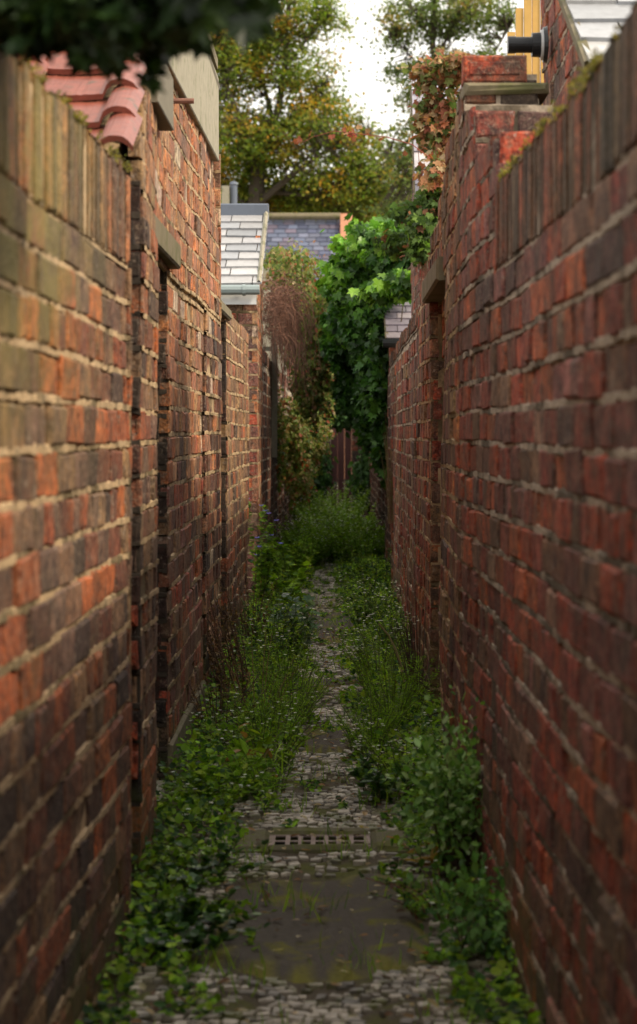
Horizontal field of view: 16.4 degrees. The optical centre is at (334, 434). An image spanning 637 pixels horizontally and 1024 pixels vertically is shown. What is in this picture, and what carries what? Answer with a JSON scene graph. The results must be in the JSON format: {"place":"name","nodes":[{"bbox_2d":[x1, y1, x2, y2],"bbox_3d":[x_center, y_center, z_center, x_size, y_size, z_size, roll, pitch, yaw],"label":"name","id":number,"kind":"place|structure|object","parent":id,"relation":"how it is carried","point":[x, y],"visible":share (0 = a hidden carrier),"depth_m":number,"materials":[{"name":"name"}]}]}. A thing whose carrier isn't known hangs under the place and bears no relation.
{"place":"outdoors","nodes":[
{"label":"outdoors","id":0,"kind":"place"},
{"bbox_2d":[99,513,522,1023],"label":"path","id":1,"kind":"structure","parent":0,"point":[247,1002],"depth_m":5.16,"materials":[{"name":"stone"}]},
{"bbox_2d":[0,40,132,1023],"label":"brick wall","id":2,"kind":"structure","parent":1,"relation":"on","point":[66,721],"depth_m":4.08,"materials":[{"name":"red brick"}]},
{"bbox_2d":[19,52,144,151],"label":"pantile shed","id":3,"kind":"structure","parent":1,"relation":"on","point":[122,102],"depth_m":5.90,"materials":[{"name":"ceramic"}]},
{"bbox_2d":[100,35,222,896],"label":"outhouse wall","id":4,"kind":"structure","parent":1,"relation":"on","point":[174,174],"depth_m":7.63,"materials":[{"name":"red brick"}]},
{"bbox_2d":[118,876,277,954],"bbox_3d":[-0.332,1.145,5.223,0.398,0.112,0.575,0,0,0],"label":"creeping plant","id":5,"kind":"object","parent":1,"relation":"on","point":[191,909],"visible":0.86,"depth_m":5.26,"materials":[{"name":"green plant"}]},
{"bbox_2d":[142,837,275,890],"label":"creeping plant","id":6,"kind":"object","parent":1,"relation":"on","point":[183,877],"visible":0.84,"depth_m":6.00,"materials":[{"name":"green plant"}]},
{"bbox_2d":[156,771,272,826],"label":"flowering weed","id":7,"kind":"object","parent":1,"relation":"on","point":[186,809],"visible":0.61,"depth_m":6.92,"materials":[{"name":"green plant"}]},
{"bbox_2d":[187,659,265,743],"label":"dry bramble","id":8,"kind":"object","parent":1,"relation":"on","point":[198,707],"visible":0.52,"depth_m":8.55,"materials":[{"name":"brown plant"}]},
{"bbox_2d":[203,569,252,712],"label":"dry bramble","id":9,"kind":"object","parent":1,"relation":"on","point":[213,658],"visible":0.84,"depth_m":9.53,"materials":[{"name":"brown plant"}]},
{"bbox_2d":[173,748,289,800],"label":"leafy weed","id":10,"kind":"object","parent":1,"relation":"on","point":[206,778],"visible":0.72,"depth_m":7.25,"materials":[{"name":"green plant"}]},
{"bbox_2d":[221,300,250,667],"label":"brick wall","id":11,"kind":"structure","parent":1,"relation":"on","point":[235,438],"depth_m":12.39,"materials":[{"name":"brick"}]},
{"bbox_2d":[212,723,278,779],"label":"dock plant","id":12,"kind":"object","parent":1,"relation":"on","point":[240,742],"visible":0.52,"depth_m":7.70,"materials":[{"name":"green plant"}]},
{"bbox_2d":[230,557,278,653],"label":"dry bramble","id":13,"kind":"object","parent":1,"relation":"on","point":[246,626],"visible":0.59,"depth_m":11.90,"materials":[{"name":"brown plant"}]},
{"bbox_2d":[212,631,296,727],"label":"dead weed","id":14,"kind":"object","parent":1,"relation":"on","point":[253,678],"visible":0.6,"depth_m":9.04,"materials":[{"name":"brown plant"}]},
{"bbox_2d":[180,687,336,770],"bbox_3d":[-0.294,1.067,7.987,0.611,0.269,0.664,0,0,0],"label":"flowering weed","id":15,"kind":"object","parent":1,"relation":"on","point":[278,737],"visible":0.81,"depth_m":7.98,"materials":[{"name":"green plant"}]},
{"bbox_2d":[220,739,304,796],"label":"grass tussock","id":16,"kind":"object","parent":1,"relation":"on","point":[277,788],"depth_m":7.38,"materials":[{"name":"green plant"}]},
{"bbox_2d":[247,498,282,611],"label":"plant","id":17,"kind":"object","parent":1,"relation":"on","point":[263,564],"visible":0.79,"depth_m":14.72,"materials":[{"name":"green plant"}]},
{"bbox_2d":[262,249,286,377],"bbox_3d":[-1.305,-0.660,30.500,1.330,3.720,1.000,0,0,0],"label":"lean to roof","id":18,"kind":"object","parent":1,"relation":"on","point":[264,279],"depth_m":30.05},
{"bbox_2d":[217,665,334,746],"bbox_3d":[-0.260,1.054,8.638,0.472,0.293,0.550,0,0,-19],"label":"feathery weed","id":19,"kind":"object","parent":1,"relation":"on","point":[276,716],"visible":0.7,"depth_m":8.59,"materials":[{"name":"green plant"}]},
{"bbox_2d":[262,349,295,561],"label":"brick wall","id":20,"kind":"structure","parent":1,"relation":"on","point":[272,502],"depth_m":18.84,"materials":[{"name":"brown brick"}]},
{"bbox_2d":[263,337,276,456],"bbox_3d":[-0.645,-0.329,19.525,0.275,1.058,0.050,0,0,0],"label":"timber post","id":21,"kind":"object","parent":20,"relation":"on","point":[274,421],"visible":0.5,"depth_m":19.50,"materials":[{"name":"brown wood"}]},
{"bbox_2d":[262,268,319,408],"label":"dry creeper","id":22,"kind":"object","parent":20,"relation":"attached to","point":[285,318],"visible":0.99,"depth_m":18.92,"materials":[{"name":"brown plant"}]},
{"bbox_2d":[233,617,325,694],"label":"flowering weed","id":23,"kind":"object","parent":1,"relation":"on","point":[270,660],"visible":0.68,"depth_m":10.13,"materials":[{"name":"green plant"}]},
{"bbox_2d":[231,588,337,663],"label":"flowering weed","id":24,"kind":"object","parent":1,"relation":"on","point":[283,631],"visible":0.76,"depth_m":11.62,"materials":[{"name":"green plant"}]},
{"bbox_2d":[267,560,313,605],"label":"leafy weed","id":25,"kind":"object","parent":1,"relation":"on","point":[291,586],"visible":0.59,"depth_m":14.95,"materials":[{"name":"green plant"}]},
{"bbox_2d":[264,525,319,578],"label":"leafy weed","id":26,"kind":"object","parent":1,"relation":"on","point":[292,568],"visible":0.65,"depth_m":17.56,"materials":[{"name":"green plant"}]},
{"bbox_2d":[267,592,320,644],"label":"leafy weed","id":27,"kind":"object","parent":1,"relation":"on","point":[309,598],"visible":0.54,"depth_m":12.32,"materials":[{"name":"green plant"}]},
{"bbox_2d":[254,650,336,721],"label":"feathery weed","id":28,"kind":"object","parent":1,"relation":"on","point":[310,694],"visible":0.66,"depth_m":9.32,"materials":[{"name":"green plant"}]},
{"bbox_2d":[263,238,336,515],"bbox_3d":[-0.273,-0.357,22.826,0.806,3.115,5.832,0,0,2],"label":"autumn bush","id":29,"kind":"object","parent":1,"relation":"on","point":[299,434],"visible":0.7,"depth_m":21.20,"materials":[{"name":"brown plant"}]},
{"bbox_2d":[108,559,502,1023],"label":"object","id":30,"kind":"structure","parent":1,"relation":"on","point":[313,905],"depth_m":5.75,"materials":[{"name":"plant"}]},
{"bbox_2d":[75,530,544,1023],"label":"ground cover","id":31,"kind":"object","parent":1,"relation":"on","point":[505,990],"visible":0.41,"depth_m":6.70,"materials":[{"name":"green plant"}]},
{"bbox_2d":[274,514,348,565],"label":"thicket weed","id":32,"kind":"object","parent":1,"relation":"on","point":[320,543],"visible":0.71,"depth_m":20.38,"materials":[{"name":"green plant"}]},
{"bbox_2d":[290,487,344,530],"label":"thicket weed","id":33,"kind":"object","parent":1,"relation":"on","point":[317,503],"visible":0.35,"depth_m":26.83,"materials":[{"name":"green plant"}]},
{"bbox_2d":[209,873,428,983],"bbox_3d":[-0.038,1.220,5.545,0.556,0.050,1.161,0,0,0],"label":"asphalt patch","id":34,"kind":"object","parent":1,"relation":"on","point":[368,916],"visible":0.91,"depth_m":5.38,"materials":[{"name":"grey asphalt"}]},
{"bbox_2d":[116,597,523,1023],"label":"leaf litter","id":35,"kind":"object","parent":1,"relation":"on","point":[142,986],"visible":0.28,"depth_m":5.72,"materials":[{"name":"brown plant"}]},
{"bbox_2d":[233,827,408,854],"bbox_3d":[-0.038,1.372,6.579,0.517,0.356,0.330,0,0,0],"label":"drain grate","id":36,"kind":"object","parent":1,"relation":"in","point":[281,838],"visible":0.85,"depth_m":6.57,"materials":[{"name":"concrete"}]},
{"bbox_2d":[287,376,361,512],"bbox_3d":[0.001,0.156,34.147,1.807,2.112,0.305,0,0,0],"label":"wooden fence","id":37,"kind":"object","parent":1,"relation":"on","point":[351,450],"depth_m":34.10,"materials":[{"name":"red paint"}]},
{"bbox_2d":[288,499,367,537],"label":"thicket weed","id":38,"kind":"object","parent":1,"relation":"on","point":[300,513],"visible":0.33,"depth_m":23.36,"materials":[{"name":"green plant"}]},
{"bbox_2d":[303,725,355,753],"bbox_3d":[-0.019,1.232,8.953,0.226,0.052,0.821,0,0,0],"label":"asphalt patch","id":39,"kind":"object","parent":1,"relation":"on","point":[325,746],"visible":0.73,"depth_m":8.79,"materials":[{"name":"grey asphalt"}]},
{"bbox_2d":[291,397,369,514],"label":"shade bush","id":40,"kind":"object","parent":1,"relation":"on","point":[360,472],"visible":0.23,"depth_m":29.01,"materials":[{"name":"green plant"}]},
{"bbox_2d":[309,677,359,689],"bbox_3d":[-0.002,1.210,10.777,0.310,0.040,0.363,0,0,0],"label":"asphalt patch","id":41,"kind":"object","parent":1,"relation":"on","point":[337,684],"visible":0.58,"depth_m":10.67,"materials":[{"name":"grey asphalt"}]},
{"bbox_2d":[307,610,367,642],"bbox_3d":[0.003,1.218,14.203,0.456,0.072,2.077,0,0,0],"label":"asphalt patch","id":42,"kind":"object","parent":1,"relation":"on","point":[327,625],"visible":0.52,"depth_m":14.15,"materials":[{"name":"grey asphalt"}]},
{"bbox_2d":[299,512,380,558],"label":"thicket weed","id":43,"kind":"object","parent":1,"relation":"on","point":[336,551],"visible":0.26,"depth_m":21.10,"materials":[{"name":"green plant"}]},
{"bbox_2d":[312,481,370,519],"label":"thicket weed","id":44,"kind":"object","parent":1,"relation":"on","point":[345,502],"visible":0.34,"depth_m":27.94,"materials":[{"name":"green plant"}]},
{"bbox_2d":[318,497,376,535],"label":"thicket weed","id":45,"kind":"object","parent":1,"relation":"on","point":[358,514],"visible":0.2,"depth_m":23.89,"materials":[{"name":"green plant"}]},
{"bbox_2d":[315,513,384,562],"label":"thicket weed","id":46,"kind":"object","parent":1,"relation":"on","point":[377,546],"visible":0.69,"depth_m":19.97,"materials":[{"name":"green plant"}]},
{"bbox_2d":[332,572,399,631],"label":"leafy weed","id":47,"kind":"object","parent":1,"relation":"on","point":[367,610],"visible":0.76,"depth_m":13.51,"materials":[{"name":"green plant"}]},
{"bbox_2d":[347,544,391,596],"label":"leafy weed","id":48,"kind":"object","parent":1,"relation":"on","point":[384,572],"visible":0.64,"depth_m":16.38,"materials":[{"name":"green plant"}]},
{"bbox_2d":[323,606,418,684],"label":"flowering weed","id":49,"kind":"object","parent":1,"relation":"on","point":[367,655],"visible":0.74,"depth_m":10.57,"materials":[{"name":"green plant"}]},
{"bbox_2d":[324,686,418,754],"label":"feathery weed","id":50,"kind":"object","parent":1,"relation":"on","point":[388,726],"visible":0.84,"depth_m":8.42,"materials":[{"name":"green plant"}]},
{"bbox_2d":[340,752,414,797],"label":"leafy weed","id":51,"kind":"object","parent":1,"relation":"on","point":[374,778],"visible":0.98,"depth_m":7.33,"materials":[{"name":"green plant"}]},
{"bbox_2d":[364,367,391,570],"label":"brick wall","id":52,"kind":"structure","parent":1,"relation":"on","point":[378,494],"depth_m":20.34,"materials":[{"name":"brown brick"}]},
{"bbox_2d":[314,210,410,489],"bbox_3d":[0.339,-0.368,19.790,1.056,3.137,3.273,0,0,0],"label":"ivy","id":53,"kind":"object","parent":52,"relation":"attached to","point":[353,351],"visible":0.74,"depth_m":18.99,"materials":[{"name":"green plant"}]},
{"bbox_2d":[358,585,412,664],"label":"flowering weed","id":54,"kind":"object","parent":1,"relation":"on","point":[390,628],"visible":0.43,"depth_m":11.52,"materials":[{"name":"green plant"}]},
{"bbox_2d":[334,709,444,789],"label":"flowering weed","id":55,"kind":"object","parent":1,"relation":"on","point":[376,756],"visible":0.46,"depth_m":7.59,"materials":[{"name":"green plant"}]},
{"bbox_2d":[378,623,404,681],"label":"dry stalk","id":56,"kind":"object","parent":1,"relation":"on","point":[386,632],"visible":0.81,"depth_m":10.23,"materials":[{"name":"plant"}]},
{"bbox_2d":[346,644,439,731],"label":"feathery weed","id":57,"kind":"object","parent":1,"relation":"on","point":[393,682],"visible":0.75,"depth_m":8.97,"materials":[{"name":"green plant"}]},
{"bbox_2d":[389,309,418,659],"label":"brick wall","id":58,"kind":"structure","parent":1,"relation":"on","point":[404,370],"depth_m":12.93,"materials":[{"name":"brown brick"}]},
{"bbox_2d":[380,415,393,522],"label":"hanging weed","id":59,"kind":"object","parent":58,"relation":"attached to","point":[390,478],"visible":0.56,"depth_m":16.21,"materials":[{"name":"brown plant"}]},
{"bbox_2d":[391,592,427,704],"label":"dead weed","id":60,"kind":"object","parent":1,"relation":"on","point":[412,651],"visible":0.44,"depth_m":9.71,"materials":[{"name":"brown plant"}]},
{"bbox_2d":[386,833,453,866],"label":"dock plant","id":61,"kind":"object","parent":1,"relation":"on","point":[406,848],"visible":0.41,"depth_m":6.16,"materials":[{"name":"green plant"}]},
{"bbox_2d":[359,860,495,920],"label":"leafy weed","id":62,"kind":"object","parent":1,"relation":"on","point":[406,895],"visible":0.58,"depth_m":5.50,"materials":[{"name":"green plant"}]},
{"bbox_2d":[374,685,484,882],"bbox_3d":[0.335,0.919,5.989,0.459,0.601,0.842,0,0,0],"label":"evergreen shrub","id":63,"kind":"object","parent":1,"relation":"on","point":[459,815],"visible":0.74,"depth_m":5.91,"materials":[{"name":"green plant"}]},
{"bbox_2d":[404,829,512,973],"bbox_3d":[0.344,1.084,5.134,0.368,0.299,0.714,0,0,0],"label":"evergreen shrub","id":64,"kind":"object","parent":1,"relation":"on","point":[474,917],"visible":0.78,"depth_m":5.11,"materials":[{"name":"green plant"}]},
{"bbox_2d":[415,55,548,792],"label":"brick wall","id":65,"kind":"structure","parent":1,"relation":"on","point":[438,592],"depth_m":7.76,"materials":[{"name":"brick"}]},
{"bbox_2d":[456,0,636,1023],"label":"brick wall","id":66,"kind":"structure","parent":1,"relation":"on","point":[546,578],"depth_m":4.11,"materials":[{"name":"red brick"}]},
{"bbox_2d":[337,479,344,506],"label":"ground","id":67,"kind":"structure","parent":0,"point":[337,489],"depth_m":53.11,"materials":[{"name":"soil"}]},
{"bbox_2d":[0,0,286,98],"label":"overhanging branch","id":68,"kind":"object","parent":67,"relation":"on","point":[106,38],"visible":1,"depth_m":2.63,"materials":[{"name":"green plant"}]},
{"bbox_2d":[222,181,237,202],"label":"chimney stack","id":69,"kind":"object","parent":67,"relation":"on","point":[229,194],"visible":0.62,"depth_m":45.13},
{"bbox_2d":[221,203,268,606],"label":"brick shed","id":70,"kind":"structure","parent":67,"relation":"on","point":[243,245],"depth_m":15.22,"materials":[{"name":"brick"}]},
{"bbox_2d":[240,213,351,478],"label":"slate house","id":71,"kind":"structure","parent":67,"relation":"on","point":[305,228],"depth_m":62.21,"materials":[{"name":"stone"}]},
{"bbox_2d":[211,0,412,222],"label":"maple tree","id":72,"kind":"object","parent":67,"relation":"on","point":[255,146],"visible":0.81,"depth_m":77.31,"materials":[{"name":"green plant"}]},
{"bbox_2d":[221,178,411,222],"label":"dense tree","id":73,"kind":"object","parent":67,"relation":"on","point":[331,197],"depth_m":102.95,"materials":[{"name":"green plant"}]},
{"bbox_2d":[383,302,411,374],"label":"slate shed","id":74,"kind":"structure","parent":67,"relation":"on","point":[394,326],"depth_m":18.75,"materials":[{"name":"grey brick"}]},
{"bbox_2d":[410,71,460,319],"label":"slate outhouse","id":75,"kind":"structure","parent":67,"relation":"on","point":[415,272],"depth_m":16.06,"materials":[{"name":"red brick"}]},
{"bbox_2d":[345,266,411,313],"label":"creeper sprig","id":76,"kind":"object","parent":75,"relation":"attached to","point":[389,289],"visible":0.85,"depth_m":17.90,"materials":[{"name":"green plant"}]},
{"bbox_2d":[371,47,475,294],"bbox_3d":[0.725,-1.804,15.453,0.824,1.875,0.891,0,0,-20],"label":"virginia creeper","id":77,"kind":"object","parent":75,"relation":"attached to","point":[433,120],"visible":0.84,"depth_m":15.44,"materials":[{"name":"orange plant"}]},
{"bbox_2d":[292,124,430,161],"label":"creeper shoot","id":78,"kind":"object","parent":77,"relation":"attached to","point":[351,134],"visible":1,"depth_m":13.00,"materials":[{"name":"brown plant"}]},
{"bbox_2d":[356,0,523,223],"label":"slender tree","id":79,"kind":"object","parent":67,"relation":"on","point":[452,24],"visible":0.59,"depth_m":65.72,"materials":[{"name":"green plant"}]},
{"bbox_2d":[507,0,543,104],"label":"board fence","id":80,"kind":"object","parent":67,"relation":"on","point":[532,17],"visible":0.06,"depth_m":9.60,"materials":[{"name":"yellow wood"}]},
{"bbox_2d":[220,0,523,196],"label":"sky","id":81,"kind":"structure","parent":0,"point":[362,81],"materials":[{"name":"white"}]},
{"bbox_2d":[540,0,635,117],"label":"slate house","id":82,"kind":"structure","parent":0,"point":[579,31],"depth_m":6.53,"materials":[{"name":"red brick"}]},
{"bbox_2d":[507,26,548,63],"bbox_3d":[0.642,-1.296,7.350,0.135,0.124,0.124,0,0,0],"label":"flue pipe","id":83,"kind":"object","parent":82,"relation":"attached to","point":[536,44],"visible":1,"depth_m":7.32,"materials":[{"name":"black plastic"}]}
]}

